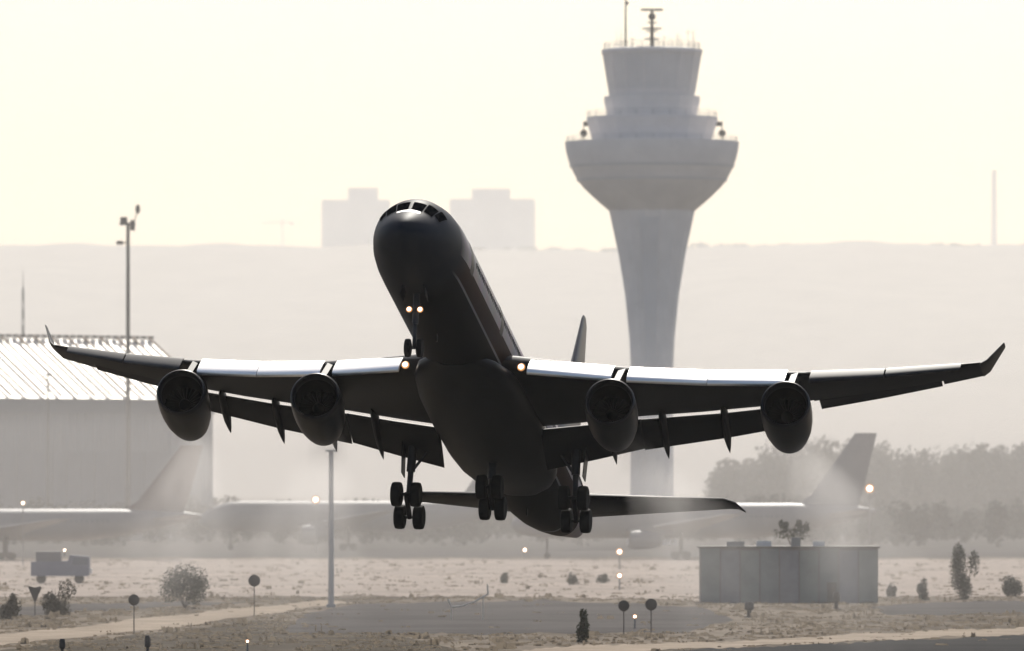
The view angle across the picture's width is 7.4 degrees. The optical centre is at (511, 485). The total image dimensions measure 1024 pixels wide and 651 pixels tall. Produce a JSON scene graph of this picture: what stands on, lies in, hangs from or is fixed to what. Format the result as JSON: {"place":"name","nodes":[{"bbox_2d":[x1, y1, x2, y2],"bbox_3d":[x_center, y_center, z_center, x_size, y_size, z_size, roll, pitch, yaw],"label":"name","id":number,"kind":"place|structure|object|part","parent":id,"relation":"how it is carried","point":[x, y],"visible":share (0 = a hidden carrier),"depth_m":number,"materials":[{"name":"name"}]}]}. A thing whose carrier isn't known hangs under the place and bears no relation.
{"place":"outdoors","nodes":[
{"label":"outdoors","id":0,"kind":"place"},
{"bbox_2d":[0,600,357,644],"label":"service road","id":1,"kind":"structure","parent":0,"point":[147,624],"depth_m":688.24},
{"bbox_2d":[248,575,259,615],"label":"round sign","id":2,"kind":"object","parent":1,"relation":"on","point":[253,580],"visible":1,"depth_m":731.70,"materials":[{"name":"metal"}]},
{"bbox_2d":[0,241,1023,495],"bbox_3d":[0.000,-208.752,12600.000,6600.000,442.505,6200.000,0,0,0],"label":"hills","id":3,"kind":"structure","parent":0,"point":[832,305],"depth_m":12076.84,"materials":[{"name":"grey"}]},
{"bbox_2d":[261,217,293,245],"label":"tower crane","id":4,"kind":"object","parent":3,"relation":"on","point":[282,222],"visible":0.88,"depth_m":14598.80,"materials":[{"name":"beige metal"}]},
{"bbox_2d":[322,188,389,247],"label":"apartment block","id":5,"kind":"structure","parent":3,"relation":"on","point":[354,218],"depth_m":14585.00,"materials":[{"name":"grey concrete"}]},
{"bbox_2d":[450,189,534,249],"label":"apartment block","id":6,"kind":"structure","parent":3,"relation":"on","point":[494,219],"depth_m":14585.00,"materials":[{"name":"grey concrete"}]},
{"bbox_2d":[171,242,1023,251],"bbox_3d":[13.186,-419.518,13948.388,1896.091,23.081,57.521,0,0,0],"label":"hilltop trees","id":7,"kind":"object","parent":3,"relation":"on","point":[700,244],"visible":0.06,"depth_m":13945.00,"materials":[{"name":"grey plant"}]},
{"bbox_2d":[991,170,996,244],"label":"chimney","id":8,"kind":"object","parent":3,"relation":"on","point":[994,225],"visible":0.79,"depth_m":14796.15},
{"bbox_2d":[0,558,1023,600],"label":"pale field","id":9,"kind":"structure","parent":0,"point":[128,575],"depth_m":1035.52,"materials":[{"name":"beige soil"}]},
{"bbox_2d":[21,501,25,564],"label":"field lamp","id":10,"kind":"object","parent":9,"relation":"on","point":[23,503],"visible":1,"depth_m":1199.96,"materials":[{"name":"metal"}]},
{"bbox_2d":[31,548,91,582],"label":"service truck","id":11,"kind":"object","parent":9,"relation":"on","point":[54,564],"visible":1,"depth_m":974.42,"materials":[{"name":"grey metal"}]},
{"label":"window","id":12,"kind":"part","parent":11,"relation":"part of","materials":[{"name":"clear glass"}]},
{"bbox_2d":[500,572,508,582],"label":"shrub","id":13,"kind":"object","parent":9,"relation":"on","point":[504,577],"visible":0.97,"depth_m":975.50,"materials":[{"name":"green plant"}]},
{"bbox_2d":[567,572,579,584],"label":"shrub","id":14,"kind":"object","parent":9,"relation":"on","point":[573,578],"visible":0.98,"depth_m":958.75,"materials":[{"name":"green plant"}]},
{"bbox_2d":[596,573,610,582],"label":"shrub","id":15,"kind":"object","parent":9,"relation":"on","point":[603,578],"visible":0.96,"depth_m":975.54,"materials":[{"name":"green plant"}]},
{"bbox_2d":[616,548,622,568],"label":"field lamp","id":16,"kind":"object","parent":9,"relation":"on","point":[619,551],"visible":1,"depth_m":1134.94,"materials":[{"name":"metal"}]},
{"bbox_2d":[616,572,622,589],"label":"field lamp","id":17,"kind":"object","parent":9,"relation":"on","point":[619,575],"visible":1,"depth_m":911.67,"materials":[{"name":"metal"}]},
{"bbox_2d":[772,519,810,545],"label":"tree","id":18,"kind":"object","parent":9,"relation":"on","point":[798,525],"visible":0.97,"depth_m":849.84,"materials":[{"name":"green plant"}]},
{"bbox_2d":[864,483,874,545],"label":"field lamp","id":19,"kind":"object","parent":9,"relation":"on","point":[869,488],"visible":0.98,"depth_m":1239.87,"materials":[{"name":"metal"}]},
{"bbox_2d":[886,583,896,596],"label":"shrub","id":20,"kind":"object","parent":9,"relation":"on","point":[891,591],"visible":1,"depth_m":855.45,"materials":[{"name":"green plant"}]},
{"bbox_2d":[0,496,1023,650],"bbox_3d":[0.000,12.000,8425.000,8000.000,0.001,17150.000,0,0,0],"label":"ground","id":21,"kind":"structure","parent":0,"point":[548,644],"depth_m":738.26,"materials":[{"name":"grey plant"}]},
{"bbox_2d":[0,593,21,618],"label":"shrub","id":22,"kind":"object","parent":21,"relation":"on","point":[10,606],"visible":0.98,"depth_m":712.74,"materials":[{"name":"green plant"}]},
{"bbox_2d":[40,579,76,614],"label":"shrub","id":23,"kind":"object","parent":21,"relation":"on","point":[52,604],"visible":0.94,"depth_m":731.43,"materials":[{"name":"green plant"}]},
{"bbox_2d":[0,601,252,615],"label":"old taxiway","id":24,"kind":"structure","parent":21,"relation":"on","point":[29,610],"depth_m":785.93,"materials":[{"name":"grey asphalt"}]},
{"bbox_2d":[28,586,41,614],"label":"triangular sign","id":25,"kind":"object","parent":24,"relation":"on","point":[34,591],"visible":1,"depth_m":731.72,"materials":[{"name":"metal"}]},
{"bbox_2d":[128,594,138,633],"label":"round sign","id":26,"kind":"object","parent":21,"relation":"on","point":[133,599],"visible":1,"depth_m":639.17,"materials":[{"name":"metal"}]},
{"bbox_2d":[158,563,210,607],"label":"shrub","id":27,"kind":"object","parent":21,"relation":"on","point":[195,585],"visible":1,"depth_m":772.20,"materials":[{"name":"green plant"}]},
{"bbox_2d":[0,619,455,650],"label":"grass patch","id":28,"kind":"object","parent":21,"relation":"on","point":[282,646],"visible":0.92,"depth_m":601.64,"materials":[{"name":"brown plant"}]},
{"bbox_2d":[59,639,64,650],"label":"field marker","id":29,"kind":"object","parent":28,"relation":"on","point":[62,644],"visible":1,"depth_m":553.25,"materials":[{"name":"metal"}]},
{"bbox_2d":[145,635,150,650],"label":"field marker","id":30,"kind":"object","parent":28,"relation":"on","point":[147,641],"visible":1,"depth_m":553.25,"materials":[{"name":"metal"}]},
{"bbox_2d":[325,450,336,606],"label":"lamp post","id":31,"kind":"object","parent":21,"relation":"on","point":[331,553],"visible":0.95,"depth_m":783.13,"materials":[{"name":"metal"}]},
{"bbox_2d":[285,599,732,634],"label":"cross taxiway","id":32,"kind":"structure","parent":21,"relation":"on","point":[515,617],"depth_m":714.79,"materials":[{"name":"grey asphalt"}]},
{"bbox_2d":[447,584,488,619],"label":"bent rail","id":33,"kind":"object","parent":32,"relation":"on","point":[451,606],"visible":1,"depth_m":708.45,"materials":[{"name":"grey metal"}]},
{"bbox_2d":[632,614,636,627],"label":"field lamp","id":34,"kind":"object","parent":32,"relation":"on","point":[634,616],"visible":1,"depth_m":666.02,"materials":[{"name":"glass"}]},
{"bbox_2d":[0,526,1023,557],"bbox_3d":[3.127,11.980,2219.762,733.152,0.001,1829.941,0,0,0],"label":"apron","id":35,"kind":"object","parent":21,"relation":"on","point":[490,547],"visible":0.41,"depth_m":1514.44,"materials":[{"name":"grey asphalt"}]},
{"bbox_2d":[21,288,24,338],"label":"radio mast","id":36,"kind":"object","parent":35,"relation":"on","point":[23,326],"visible":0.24,"depth_m":2149.72,"materials":[{"name":"metal"}]},
{"bbox_2d":[44,374,51,541],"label":"lamp post","id":37,"kind":"object","parent":35,"relation":"on","point":[47,484],"visible":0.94,"depth_m":1699.80,"materials":[{"name":"metal"}]},
{"bbox_2d":[0,445,202,559],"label":"parked airliner","id":38,"kind":"object","parent":35,"relation":"on","point":[162,501],"visible":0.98,"depth_m":1286.90,"materials":[{"name":"white metal"}]},
{"bbox_2d":[0,334,214,540],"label":"hangar","id":39,"kind":"structure","parent":35,"relation":"on","point":[87,431],"depth_m":1732.25,"materials":[{"name":"metal"}]},
{"bbox_2d":[117,204,139,541],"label":"floodlight mast","id":40,"kind":"object","parent":35,"relation":"on","point":[130,225],"visible":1,"depth_m":1699.63,"materials":[{"name":"metal"}]},
{"bbox_2d":[311,495,319,552],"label":"field lamp","id":41,"kind":"object","parent":35,"relation":"on","point":[315,499],"visible":1,"depth_m":1419.88,"materials":[{"name":"metal"}]},
{"bbox_2d":[199,479,510,549],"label":"parked airliner","id":42,"kind":"object","parent":35,"relation":"on","point":[295,516],"visible":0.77,"depth_m":1477.54,"materials":[{"name":"white metal"}]},
{"bbox_2d":[0,492,1023,546],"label":"scrub belt","id":43,"kind":"object","parent":35,"relation":"on","point":[996,520],"visible":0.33,"depth_m":1600.67,"materials":[{"name":"brown plant"}]},
{"bbox_2d":[565,0,738,544],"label":"control tower","id":44,"kind":"structure","parent":35,"relation":"on","point":[651,163],"depth_m":1592.44,"materials":[{"name":"concrete"}]},
{"bbox_2d":[702,435,1023,522],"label":"wood","id":45,"kind":"object","parent":35,"relation":"on","point":[980,476],"visible":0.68,"depth_m":1991.69,"materials":[{"name":"green plant"}]},
{"bbox_2d":[575,608,589,641],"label":"shrub","id":46,"kind":"object","parent":21,"relation":"on","point":[582,631],"visible":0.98,"depth_m":607.71,"materials":[{"name":"green plant"}]},
{"bbox_2d":[618,600,628,633],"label":"round sign","id":47,"kind":"object","parent":21,"relation":"on","point":[623,605],"visible":0.98,"depth_m":635.52,"materials":[{"name":"metal"}]},
{"bbox_2d":[645,599,656,633],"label":"round sign","id":48,"kind":"object","parent":21,"relation":"on","point":[651,604],"visible":0.99,"depth_m":642.87,"materials":[{"name":"metal"}]},
{"bbox_2d":[511,433,876,558],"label":"parked airliner","id":49,"kind":"object","parent":21,"relation":"on","point":[834,497],"visible":0.89,"depth_m":1297.93,"materials":[{"name":"grey paint"}]},
{"bbox_2d":[744,602,754,616],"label":"field marker","id":50,"kind":"object","parent":21,"relation":"on","point":[749,607],"visible":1,"depth_m":721.99,"materials":[{"name":"metal"}]},
{"bbox_2d":[523,627,1023,650],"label":"taxiway verge","id":51,"kind":"structure","parent":21,"relation":"on","point":[859,636],"depth_m":612.55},
{"bbox_2d":[697,537,879,602],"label":"service shed","id":52,"kind":"structure","parent":21,"relation":"on","point":[764,571],"depth_m":811.80,"materials":[{"name":"metal"}]},
{"bbox_2d":[832,592,840,609],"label":"field marker","id":53,"kind":"object","parent":21,"relation":"on","point":[835,597],"visible":1,"depth_m":766.89,"materials":[{"name":"metal"}]},
{"bbox_2d":[683,635,1023,650],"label":"taxiway","id":54,"kind":"structure","parent":21,"relation":"on","point":[1005,643],"depth_m":590.15,"materials":[{"name":"grey asphalt"}]},
{"bbox_2d":[916,577,929,599],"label":"shrub","id":55,"kind":"object","parent":21,"relation":"on","point":[923,593],"visible":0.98,"depth_m":829.78,"materials":[{"name":"green plant"}]},
{"bbox_2d":[872,600,1023,615],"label":"verge","id":56,"kind":"structure","parent":21,"relation":"on","point":[947,608],"depth_m":773.11,"materials":[{"name":"soil"}]},
{"bbox_2d":[949,542,979,599],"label":"shrub","id":57,"kind":"object","parent":21,"relation":"on","point":[964,587],"visible":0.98,"depth_m":835.62,"materials":[{"name":"green plant"}]},
{"bbox_2d":[1001,575,1022,596],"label":"shrub","id":58,"kind":"object","parent":21,"relation":"on","point":[1012,587],"visible":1,"depth_m":855.12,"materials":[{"name":"green plant"}]},
{"bbox_2d":[0,0,1023,251],"label":"sky","id":59,"kind":"structure","parent":0,"point":[888,121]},
{"bbox_2d":[45,199,1004,537],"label":"airliner","id":60,"kind":"object","parent":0,"point":[491,403],"visible":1,"depth_m":495.56,"materials":[{"name":"paint"}]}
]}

